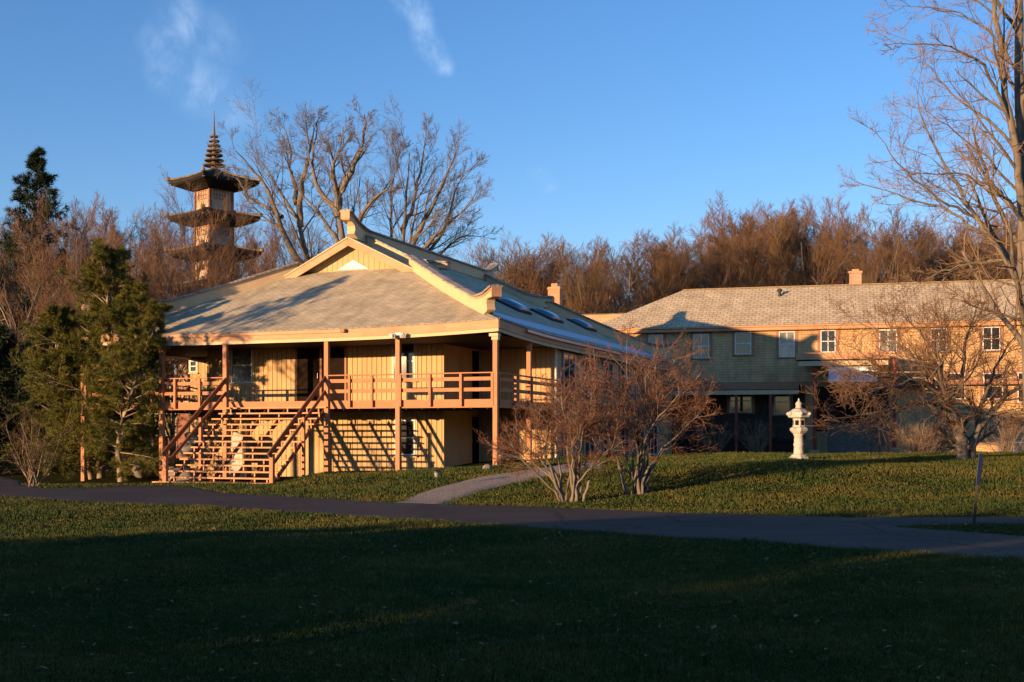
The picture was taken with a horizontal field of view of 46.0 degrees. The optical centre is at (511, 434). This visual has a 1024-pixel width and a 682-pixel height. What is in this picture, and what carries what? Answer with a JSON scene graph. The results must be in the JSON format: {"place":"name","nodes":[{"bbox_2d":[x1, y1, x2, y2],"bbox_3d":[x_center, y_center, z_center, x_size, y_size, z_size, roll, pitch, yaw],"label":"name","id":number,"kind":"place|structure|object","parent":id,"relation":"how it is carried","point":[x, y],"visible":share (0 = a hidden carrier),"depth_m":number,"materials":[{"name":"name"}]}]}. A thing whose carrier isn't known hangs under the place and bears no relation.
{"place":"outdoors","nodes":[
{"label":"outdoors","id":0,"kind":"place"},
{"bbox_2d":[395,462,601,504],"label":"gravel path","id":1,"kind":"structure","parent":0,"point":[448,492],"depth_m":32.54,"materials":[{"name":"grey gravel"}]},
{"bbox_2d":[0,436,1023,681],"bbox_3d":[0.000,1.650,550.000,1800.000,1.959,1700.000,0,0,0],"label":"ground","id":2,"kind":"structure","parent":0,"point":[58,478],"depth_m":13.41,"materials":[{"name":"green plant"}]},
{"bbox_2d":[0,277,24,460],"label":"evergreen tree","id":3,"kind":"object","parent":2,"relation":"on","point":[7,370],"visible":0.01,"depth_m":60.52,"materials":[{"name":"green plant"}]},
{"bbox_2d":[0,300,39,469],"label":"evergreen tree","id":4,"kind":"object","parent":2,"relation":"on","point":[22,307],"visible":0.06,"depth_m":63.59,"materials":[{"name":"green plant"}]},
{"bbox_2d":[0,321,62,474],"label":"evergreen tree","id":5,"kind":"object","parent":2,"relation":"on","point":[9,386],"visible":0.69,"depth_m":54.72,"materials":[{"name":"green plant"}]},
{"bbox_2d":[0,400,70,486],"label":"shrub","id":6,"kind":"object","parent":2,"relation":"on","point":[31,463],"visible":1,"depth_m":36.52,"materials":[{"name":"brown plant"}]},
{"bbox_2d":[0,267,71,457],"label":"bare tree","id":7,"kind":"object","parent":2,"relation":"on","point":[15,326],"visible":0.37,"depth_m":55.81,"materials":[{"name":"brown plant"}]},
{"bbox_2d":[0,335,74,470],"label":"evergreen tree","id":8,"kind":"object","parent":2,"relation":"on","point":[27,344],"visible":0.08,"depth_m":56.65,"materials":[{"name":"green plant"}]},
{"bbox_2d":[0,253,79,470],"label":"bare tree","id":9,"kind":"object","parent":2,"relation":"on","point":[5,271],"visible":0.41,"depth_m":61.40,"materials":[{"name":"brown plant"}]},
{"bbox_2d":[0,224,80,406],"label":"bare tree","id":10,"kind":"object","parent":2,"relation":"on","point":[41,266],"visible":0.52,"depth_m":58.00,"materials":[{"name":"brown plant"}]},
{"bbox_2d":[0,145,86,465],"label":"spruce tree","id":11,"kind":"object","parent":2,"relation":"on","point":[35,162],"visible":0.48,"depth_m":70.06,"materials":[{"name":"green plant"}]},
{"bbox_2d":[1,194,96,330],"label":"bare tree","id":12,"kind":"object","parent":2,"relation":"on","point":[57,227],"visible":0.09,"depth_m":71.33,"materials":[{"name":"brown plant"}]},
{"bbox_2d":[6,333,113,468],"bbox_3d":[-22.672,-1.793,62.303,6.387,8.912,6.486,0,0,0],"label":"evergreen tree","id":13,"kind":"object","parent":2,"relation":"on","point":[88,445],"depth_m":62.03,"materials":[{"name":"green plant"}]},
{"bbox_2d":[0,189,153,466],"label":"bare tree","id":14,"kind":"object","parent":2,"relation":"on","point":[75,257],"visible":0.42,"depth_m":66.48,"materials":[{"name":"brown plant"}]},
{"bbox_2d":[20,235,161,353],"bbox_3d":[-19.879,-3.641,59.697,5.688,11.466,9.664,0,0,0],"label":"bare tree","id":15,"kind":"object","parent":2,"relation":"on","point":[43,303],"visible":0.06,"depth_m":56.15,"materials":[{"name":"brown plant"}]},
{"bbox_2d":[0,237,195,479],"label":"pine tree","id":16,"kind":"object","parent":2,"relation":"on","point":[52,333],"visible":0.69,"depth_m":45.37,"materials":[{"name":"green plant"}]},
{"bbox_2d":[90,382,153,461],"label":"evergreen tree","id":17,"kind":"object","parent":2,"relation":"on","point":[132,448],"depth_m":67.09,"materials":[{"name":"green plant"}]},
{"bbox_2d":[58,205,188,401],"bbox_3d":[-19.575,-4.762,62.413,6.056,13.714,9.626,0,0,14],"label":"bare tree","id":18,"kind":"object","parent":2,"relation":"on","point":[113,242],"visible":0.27,"depth_m":61.80,"materials":[{"name":"brown plant"}]},
{"bbox_2d":[53,201,198,458],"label":"bare tree","id":19,"kind":"object","parent":2,"relation":"on","point":[113,219],"visible":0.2,"depth_m":69.24,"materials":[{"name":"brown plant"}]},
{"bbox_2d":[81,299,175,481],"bbox_3d":[-14.279,-1.560,44.787,3.521,7.065,3.700,0,0,-16],"label":"pine tree","id":20,"kind":"object","parent":2,"relation":"on","point":[147,345],"visible":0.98,"depth_m":44.18,"materials":[{"name":"green plant"}]},
{"bbox_2d":[131,465,149,477],"bbox_3d":[-14.463,1.482,46.986,0.687,0.620,1.132,0,0,-8],"label":"boulder","id":21,"kind":"object","parent":2,"relation":"on","point":[137,474],"visible":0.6,"depth_m":46.52,"materials":[{"name":"stone"}]},
{"bbox_2d":[149,470,158,477],"bbox_3d":[-14.271,1.518,47.498,0.683,0.532,0.718,0,0,-41],"label":"boulder","id":22,"kind":"object","parent":2,"relation":"on","point":[153,474],"visible":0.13,"depth_m":47.26,"materials":[{"name":"stone"}]},
{"bbox_2d":[0,177,332,457],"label":"distant woods","id":23,"kind":"object","parent":2,"relation":"on","point":[275,249],"visible":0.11,"depth_m":103.69,"materials":[{"name":"brown plant"}]},
{"bbox_2d":[120,240,234,465],"bbox_3d":[-17.345,-3.788,60.528,6.328,11.606,7.213,0,0,11],"label":"bare tree","id":24,"kind":"object","parent":2,"relation":"on","point":[151,295],"visible":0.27,"depth_m":61.67,"materials":[{"name":"brown plant"}]},
{"bbox_2d":[168,468,192,480],"bbox_3d":[-12.120,1.524,44.146,1.112,0.608,0.837,0,0,8],"label":"boulder","id":25,"kind":"object","parent":2,"relation":"on","point":[188,474],"visible":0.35,"depth_m":43.80,"materials":[{"name":"stone"}]},
{"bbox_2d":[177,442,195,456],"bbox_3d":[-12.216,0.579,45.208,0.684,0.559,0.791,0,0,-16],"label":"boulder","id":26,"kind":"object","parent":2,"relation":"on","point":[187,447],"visible":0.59,"depth_m":44.92,"materials":[{"name":"stone"}]},
{"bbox_2d":[184,432,198,445],"bbox_3d":[-12.006,0.189,45.535,0.592,0.548,0.756,0,0,16],"label":"boulder","id":27,"kind":"object","parent":26,"relation":"on","point":[193,438],"visible":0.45,"depth_m":45.23,"materials":[{"name":"stone"}]},
{"bbox_2d":[135,231,249,389],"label":"bare tree","id":28,"kind":"object","parent":2,"relation":"on","point":[205,258],"visible":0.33,"depth_m":67.09,"materials":[{"name":"brown plant"}]},
{"bbox_2d":[164,116,263,457],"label":"pagoda","id":29,"kind":"object","parent":2,"relation":"on","point":[218,186],"visible":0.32,"depth_m":92.16,"materials":[{"name":"tile"}]},
{"bbox_2d":[148,165,303,457],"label":"bare tree","id":30,"kind":"object","parent":2,"relation":"on","point":[196,226],"visible":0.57,"depth_m":74.72,"materials":[{"name":"brown plant"}]},
{"bbox_2d":[190,238,276,290],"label":"bare tree","id":31,"kind":"object","parent":2,"relation":"on","point":[237,267],"visible":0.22,"depth_m":76.32,"materials":[{"name":"brown plant"}]},
{"bbox_2d":[229,432,246,476],"bbox_3d":[-10.462,0.903,46.078,0.685,2.034,0.348,0,0,21],"label":"standing stone","id":32,"kind":"object","parent":2,"relation":"on","point":[237,456],"visible":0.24,"depth_m":45.95,"materials":[{"name":"stone"}]},
{"bbox_2d":[213,242,303,282],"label":"bare tree","id":33,"kind":"object","parent":2,"relation":"on","point":[260,266],"visible":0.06,"depth_m":83.48,"materials":[{"name":"brown plant"}]},
{"bbox_2d":[207,78,353,265],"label":"bare tree","id":34,"kind":"object","parent":2,"relation":"on","point":[279,224],"visible":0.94,"depth_m":77.32,"materials":[{"name":"grey plant"}]},
{"bbox_2d":[276,93,420,250],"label":"bare tree","id":35,"kind":"object","parent":2,"relation":"on","point":[338,192],"visible":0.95,"depth_m":74.25,"materials":[{"name":"brown plant"}]},
{"bbox_2d":[78,209,679,483],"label":"timber house","id":36,"kind":"structure","parent":2,"relation":"on","point":[361,347],"depth_m":45.42,"materials":[{"name":"beige wood"}]},
{"bbox_2d":[188,359,198,373],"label":"window","id":37,"kind":"structure","parent":36,"relation":"in","point":[193,363],"depth_m":51.92,"materials":[{"name":"white glass"}]},
{"bbox_2d":[229,349,254,385],"bbox_3d":[-10.586,-2.699,47.189,1.144,1.588,0.100,0,0,21],"label":"window","id":38,"kind":"structure","parent":36,"relation":"in","point":[241,362],"depth_m":47.18,"materials":[{"name":"black glass"}]},
{"bbox_2d":[295,347,346,400],"bbox_3d":[-7.288,-2.220,45.933,2.215,2.120,0.096,0,0,21],"label":"door","id":39,"kind":"structure","parent":36,"relation":"in","point":[309,362],"depth_m":46.01,"materials":[{"name":"paint"}]},
{"bbox_2d":[390,345,417,382],"bbox_3d":[-4.023,-2.704,44.704,1.099,1.562,0.100,0,0,21],"label":"window","id":40,"kind":"structure","parent":36,"relation":"in","point":[409,353],"depth_m":44.66,"materials":[{"name":"white glass"}]},
{"bbox_2d":[392,417,417,457],"bbox_3d":[-3.984,0.117,44.690,1.017,1.489,0.100,0,0,21],"label":"window","id":41,"kind":"structure","parent":36,"relation":"in","point":[409,425],"depth_m":44.63,"materials":[{"name":"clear glass"}]},
{"bbox_2d":[472,351,478,398],"bbox_3d":[-1.417,-2.195,46.964,0.024,2.070,0.616,0,0,21],"label":"door","id":42,"kind":"structure","parent":36,"relation":"in","point":[475,355],"depth_m":46.92,"materials":[{"name":"paint"}]},
{"bbox_2d":[472,417,478,462],"bbox_3d":[-1.417,0.235,46.964,0.024,1.829,0.616,0,0,21],"label":"door","id":43,"kind":"structure","parent":36,"relation":"in","point":[475,420],"depth_m":46.92,"materials":[{"name":"paint"}]},
{"bbox_2d":[562,350,575,393],"bbox_3d":[2.292,-2.440,47.692,0.101,1.680,1.700,0,0,21],"label":"window","id":44,"kind":"structure","parent":36,"relation":"in","point":[566,355],"depth_m":47.64,"materials":[{"name":"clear glass"}]},
{"bbox_2d":[562,420,575,456],"bbox_3d":[2.292,0.260,47.692,0.101,1.680,1.700,0,0,21],"label":"window","id":45,"kind":"structure","parent":36,"relation":"in","point":[563,450],"depth_m":47.17,"materials":[{"name":"black glass"}]},
{"bbox_2d":[583,354,595,395],"bbox_3d":[3.228,-2.440,50.293,0.101,1.680,1.700,0,0,21],"label":"window","id":46,"kind":"structure","parent":36,"relation":"in","point":[588,356],"depth_m":50.01,"materials":[{"name":"grey glass"}]},
{"bbox_2d":[583,425,595,455],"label":"window","id":47,"kind":"structure","parent":36,"relation":"in","point":[590,446],"depth_m":50.15,"materials":[{"name":"black glass"}]},
{"bbox_2d":[602,358,613,397],"bbox_3d":[4.239,-2.440,52.836,0.101,1.680,1.700,0,0,21],"label":"window","id":48,"kind":"structure","parent":36,"relation":"in","point":[611,362],"depth_m":52.85,"materials":[{"name":"grey glass"}]},
{"bbox_2d":[602,421,613,455],"bbox_3d":[4.239,0.260,52.836,0.101,1.680,1.700,0,0,21],"label":"window","id":49,"kind":"structure","parent":36,"relation":"in","point":[604,449],"depth_m":52.53,"materials":[{"name":"black glass"}]},
{"bbox_2d":[619,362,629,399],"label":"window","id":50,"kind":"structure","parent":36,"relation":"in","point":[622,372],"depth_m":55.28,"materials":[{"name":"grey glass"}]},
{"bbox_2d":[619,422,629,455],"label":"window","id":51,"kind":"structure","parent":36,"relation":"in","point":[623,437],"depth_m":55.40,"materials":[{"name":"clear glass"}]},
{"bbox_2d":[635,422,644,455],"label":"window","id":52,"kind":"structure","parent":36,"relation":"in","point":[638,443],"depth_m":57.76,"materials":[{"name":"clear glass"}]},
{"bbox_2d":[635,365,645,400],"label":"window","id":53,"kind":"structure","parent":36,"relation":"in","point":[636,391],"depth_m":57.76,"materials":[{"name":"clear glass"}]},
{"bbox_2d":[649,368,657,400],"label":"window","id":54,"kind":"structure","parent":36,"relation":"in","point":[656,370],"depth_m":60.52,"materials":[{"name":"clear glass"}]},
{"bbox_2d":[649,423,657,455],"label":"window","id":55,"kind":"structure","parent":36,"relation":"in","point":[655,443],"depth_m":60.71,"materials":[{"name":"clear glass"}]},
{"bbox_2d":[336,90,504,256],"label":"bare tree","id":56,"kind":"object","parent":2,"relation":"on","point":[431,241],"visible":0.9,"depth_m":75.82,"materials":[{"name":"brown plant"}]},
{"bbox_2d":[433,470,440,485],"bbox_3d":[-2.051,1.232,32.800,0.220,0.530,0.214,0,0,0],"label":"path light","id":57,"kind":"object","parent":2,"relation":"on","point":[436,473],"visible":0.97,"depth_m":32.75,"materials":[{"name":"white glass"}]},
{"bbox_2d":[483,464,491,469],"bbox_3d":[-0.753,1.057,37.381,0.294,0.271,0.344,0,0,24],"label":"boulder","id":58,"kind":"object","parent":2,"relation":"on","point":[488,466],"visible":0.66,"depth_m":37.25,"materials":[{"name":"stone"}]},
{"bbox_2d":[0,454,1022,681],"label":"fallen leaves","id":59,"kind":"object","parent":2,"relation":"on","point":[512,600],"visible":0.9,"depth_m":11.16,"materials":[{"name":"brown plant"}]},
{"bbox_2d":[483,229,591,312],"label":"bare tree","id":60,"kind":"object","parent":2,"relation":"on","point":[520,269],"visible":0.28,"depth_m":106.67,"materials":[{"name":"brown plant"}]},
{"bbox_2d":[487,232,624,313],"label":"bare tree","id":61,"kind":"object","parent":2,"relation":"on","point":[528,270],"visible":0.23,"depth_m":106.30,"materials":[{"name":"brown plant"}]},
{"bbox_2d":[474,358,640,501],"bbox_3d":[1.159,-0.050,28.222,3.729,3.482,2.917,0,0,31],"label":"shrub","id":62,"kind":"object","parent":2,"relation":"on","point":[575,462],"visible":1,"depth_m":28.02,"materials":[{"name":"brown plant"}]},
{"bbox_2d":[505,240,618,313],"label":"bare tree","id":63,"kind":"object","parent":2,"relation":"on","point":[557,249],"visible":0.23,"depth_m":107.16,"materials":[{"name":"brown plant"}]},
{"bbox_2d":[547,283,624,328],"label":"flat roofed wing","id":64,"kind":"structure","parent":2,"relation":"on","point":[555,290],"depth_m":77.94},
{"bbox_2d":[550,232,659,313],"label":"bare tree","id":65,"kind":"object","parent":2,"relation":"on","point":[581,286],"visible":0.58,"depth_m":103.36,"materials":[{"name":"brown plant"}]},
{"bbox_2d":[555,316,725,494],"bbox_3d":[3.120,-0.705,29.332,4.217,4.540,3.493,0,0,0],"label":"shrub","id":66,"kind":"object","parent":2,"relation":"on","point":[640,476],"visible":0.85,"depth_m":29.11,"materials":[{"name":"brown plant"}]},
{"bbox_2d":[563,231,740,313],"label":"bare tree","id":67,"kind":"object","parent":2,"relation":"on","point":[622,280],"visible":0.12,"depth_m":105.32,"materials":[{"name":"brown plant"}]},
{"bbox_2d":[565,227,754,313],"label":"bare tree","id":68,"kind":"object","parent":2,"relation":"on","point":[644,254],"visible":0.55,"depth_m":103.31,"materials":[{"name":"brown plant"}]},
{"bbox_2d":[602,217,764,309],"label":"bare tree","id":69,"kind":"object","parent":2,"relation":"on","point":[698,243],"visible":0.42,"depth_m":104.43,"materials":[{"name":"brown plant"}]},
{"bbox_2d":[613,211,799,293],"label":"bare tree","id":70,"kind":"object","parent":2,"relation":"on","point":[749,218],"visible":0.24,"depth_m":107.07,"materials":[{"name":"brown plant"}]},
{"bbox_2d":[690,420,737,452],"bbox_3d":[10.158,0.218,60.099,2.175,2.059,2.365,0,0,29],"label":"shrub","id":71,"kind":"object","parent":2,"relation":"on","point":[718,445],"visible":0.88,"depth_m":60.05,"materials":[{"name":"brown plant"}]},
{"bbox_2d":[456,198,1017,313],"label":"distant woods","id":72,"kind":"object","parent":2,"relation":"on","point":[719,263],"visible":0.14,"depth_m":114.55,"materials":[{"name":"brown plant"}]},
{"bbox_2d":[624,190,866,304],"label":"bare tree","id":73,"kind":"object","parent":2,"relation":"on","point":[732,230],"visible":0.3,"depth_m":109.71,"materials":[{"name":"brown plant"}]},
{"bbox_2d":[728,419,774,452],"bbox_3d":[11.968,0.274,59.987,2.441,2.173,2.358,0,0,0],"label":"shrub","id":74,"kind":"object","parent":2,"relation":"on","point":[755,446],"visible":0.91,"depth_m":60.10,"materials":[{"name":"brown plant"}]},
{"bbox_2d":[786,398,810,458],"bbox_3d":[9.324,-0.139,39.200,0.828,2.064,0.734,0,0,-29],"label":"stone lantern","id":75,"kind":"object","parent":2,"relation":"on","point":[798,429],"visible":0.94,"depth_m":39.04,"materials":[{"name":"stone"}]},
{"bbox_2d":[676,204,934,286],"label":"bare tree","id":76,"kind":"object","parent":2,"relation":"on","point":[802,266],"visible":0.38,"depth_m":107.34,"materials":[{"name":"brown plant"}]},
{"bbox_2d":[744,202,872,286],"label":"bare tree","id":77,"kind":"object","parent":2,"relation":"on","point":[795,235],"visible":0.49,"depth_m":107.55,"materials":[{"name":"brown plant"}]},
{"bbox_2d":[602,269,1023,454],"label":"shingled house","id":78,"kind":"structure","parent":2,"relation":"on","point":[763,363],"depth_m":69.68,"materials":[{"name":"yellow"}]},
{"bbox_2d":[646,333,665,343],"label":"window","id":79,"kind":"structure","parent":78,"relation":"in","point":[650,337],"depth_m":71.59,"materials":[{"name":"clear glass"}]},
{"bbox_2d":[690,332,711,359],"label":"window","id":80,"kind":"structure","parent":78,"relation":"in","point":[706,338],"depth_m":70.91,"materials":[{"name":"grey glass"}]},
{"bbox_2d":[727,389,754,413],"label":"window","id":81,"kind":"structure","parent":78,"relation":"in","point":[746,403],"depth_m":70.24,"materials":[{"name":"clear glass"}]},
{"bbox_2d":[732,331,753,355],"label":"window","id":82,"kind":"structure","parent":78,"relation":"in","point":[742,341],"depth_m":70.29,"materials":[{"name":"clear glass"}]},
{"bbox_2d":[772,389,792,415],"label":"window","id":83,"kind":"structure","parent":78,"relation":"in","point":[781,403],"depth_m":69.66,"materials":[{"name":"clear glass"}]},
{"bbox_2d":[776,330,797,358],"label":"window","id":84,"kind":"structure","parent":78,"relation":"in","point":[786,340],"depth_m":69.64,"materials":[{"name":"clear glass"}]},
{"bbox_2d":[817,329,838,351],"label":"window","id":85,"kind":"structure","parent":78,"relation":"in","point":[823,345],"depth_m":69.07,"materials":[{"name":"white glass"}]},
{"bbox_2d":[836,387,868,423],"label":"window","id":86,"kind":"structure","parent":78,"relation":"in","point":[840,409],"depth_m":68.66,"materials":[{"name":"glass"}]},
{"bbox_2d":[876,328,899,353],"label":"window","id":87,"kind":"structure","parent":78,"relation":"in","point":[881,329],"depth_m":68.23,"materials":[{"name":"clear glass"}]},
{"bbox_2d":[927,327,949,352],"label":"window","id":88,"kind":"structure","parent":78,"relation":"in","point":[928,336],"depth_m":67.55,"materials":[{"name":"white glass"}]},
{"bbox_2d":[944,370,968,400],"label":"window","id":89,"kind":"structure","parent":78,"relation":"in","point":[958,371],"depth_m":67.24,"materials":[{"name":"white glass"}]},
{"bbox_2d":[979,324,1003,351],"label":"window","id":90,"kind":"structure","parent":78,"relation":"in","point":[998,328],"depth_m":66.78,"materials":[{"name":"white glass"}]},
{"bbox_2d":[980,370,1005,400],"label":"window","id":91,"kind":"structure","parent":78,"relation":"in","point":[981,389],"depth_m":66.81,"materials":[{"name":"white glass"}]},
{"bbox_2d":[998,440,1023,451],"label":"window","id":92,"kind":"structure","parent":78,"relation":"in","point":[1021,447],"depth_m":66.47,"materials":[{"name":"glass"}]},
{"bbox_2d":[1014,369,1022,403],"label":"window","id":93,"kind":"structure","parent":78,"relation":"in","point":[1019,393],"depth_m":66.44,"materials":[{"name":"white glass"}]},
{"bbox_2d":[718,191,920,287],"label":"bare tree","id":94,"kind":"object","parent":2,"relation":"on","point":[810,217],"visible":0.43,"depth_m":107.92,"materials":[{"name":"brown plant"}]},
{"bbox_2d":[786,203,940,285],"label":"bare tree","id":95,"kind":"object","parent":2,"relation":"on","point":[863,212],"visible":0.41,"depth_m":103.43,"materials":[{"name":"brown plant"}]},
{"bbox_2d":[797,266,1023,461],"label":"apple tree","id":96,"kind":"object","parent":2,"relation":"on","point":[961,438],"visible":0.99,"depth_m":37.13,"materials":[{"name":"brown plant"}]},
{"bbox_2d":[822,211,1010,284],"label":"bare tree","id":97,"kind":"object","parent":2,"relation":"on","point":[900,262],"visible":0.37,"depth_m":102.58,"materials":[{"name":"brown plant"}]},
{"bbox_2d":[891,415,948,452],"bbox_3d":[19.648,0.334,58.151,2.718,2.562,1.998,0,0,23],"label":"shrub","id":98,"kind":"object","parent":2,"relation":"on","point":[914,444],"visible":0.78,"depth_m":57.96,"materials":[{"name":"brown plant"}]},
{"bbox_2d":[862,218,992,281],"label":"bare tree","id":99,"kind":"object","parent":2,"relation":"on","point":[929,242],"visible":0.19,"depth_m":109.66,"materials":[{"name":"brown plant"}]},
{"bbox_2d":[900,407,954,452],"bbox_3d":[20.703,0.071,58.901,3.088,3.145,2.530,0,0,30],"label":"shrub","id":100,"kind":"object","parent":2,"relation":"on","point":[928,437],"visible":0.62,"depth_m":58.94,"materials":[{"name":"brown plant"}]},
{"bbox_2d":[836,0,1023,408],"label":"bare tree","id":101,"kind":"object","parent":2,"relation":"on","point":[1015,140],"visible":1,"depth_m":36.61,"materials":[{"name":"brown plant"}]},
{"bbox_2d":[922,416,955,452],"bbox_3d":[21.402,0.228,60.258,1.775,2.827,2.410,0,0,-23],"label":"shrub","id":102,"kind":"object","parent":2,"relation":"on","point":[942,448],"visible":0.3,"depth_m":60.05,"materials":[{"name":"brown plant"}]},
{"bbox_2d":[935,200,1017,280],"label":"bare tree","id":103,"kind":"object","parent":2,"relation":"on","point":[990,253],"visible":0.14,"depth_m":106.64,"materials":[{"name":"brown plant"}]},
{"bbox_2d":[972,454,982,526],"bbox_3d":[8.123,1.007,21.043,0.189,1.330,0.037,0,0,0],"label":"driveway marker","id":104,"kind":"object","parent":2,"relation":"on","point":[979,469],"visible":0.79,"depth_m":21.03,"materials":[{"name":"plastic"}]},
{"bbox_2d":[939,201,1017,280],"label":"bare tree","id":105,"kind":"object","parent":2,"relation":"on","point":[998,224],"visible":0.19,"depth_m":106.19,"materials":[{"name":"brown plant"}]},
{"bbox_2d":[978,407,1023,451],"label":"shrub","id":106,"kind":"object","parent":2,"relation":"on","point":[1006,442],"visible":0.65,"depth_m":60.00,"materials":[{"name":"brown plant"}]},
{"bbox_2d":[0,476,1023,559],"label":"driveway","id":107,"kind":"structure","parent":0,"point":[863,532],"depth_m":22.50,"materials":[{"name":"grey asphalt"}]},
{"bbox_2d":[0,0,1023,435],"label":"sky","id":108,"kind":"structure","parent":0,"point":[612,119],"materials":[{"name":"blue"}]}
]}

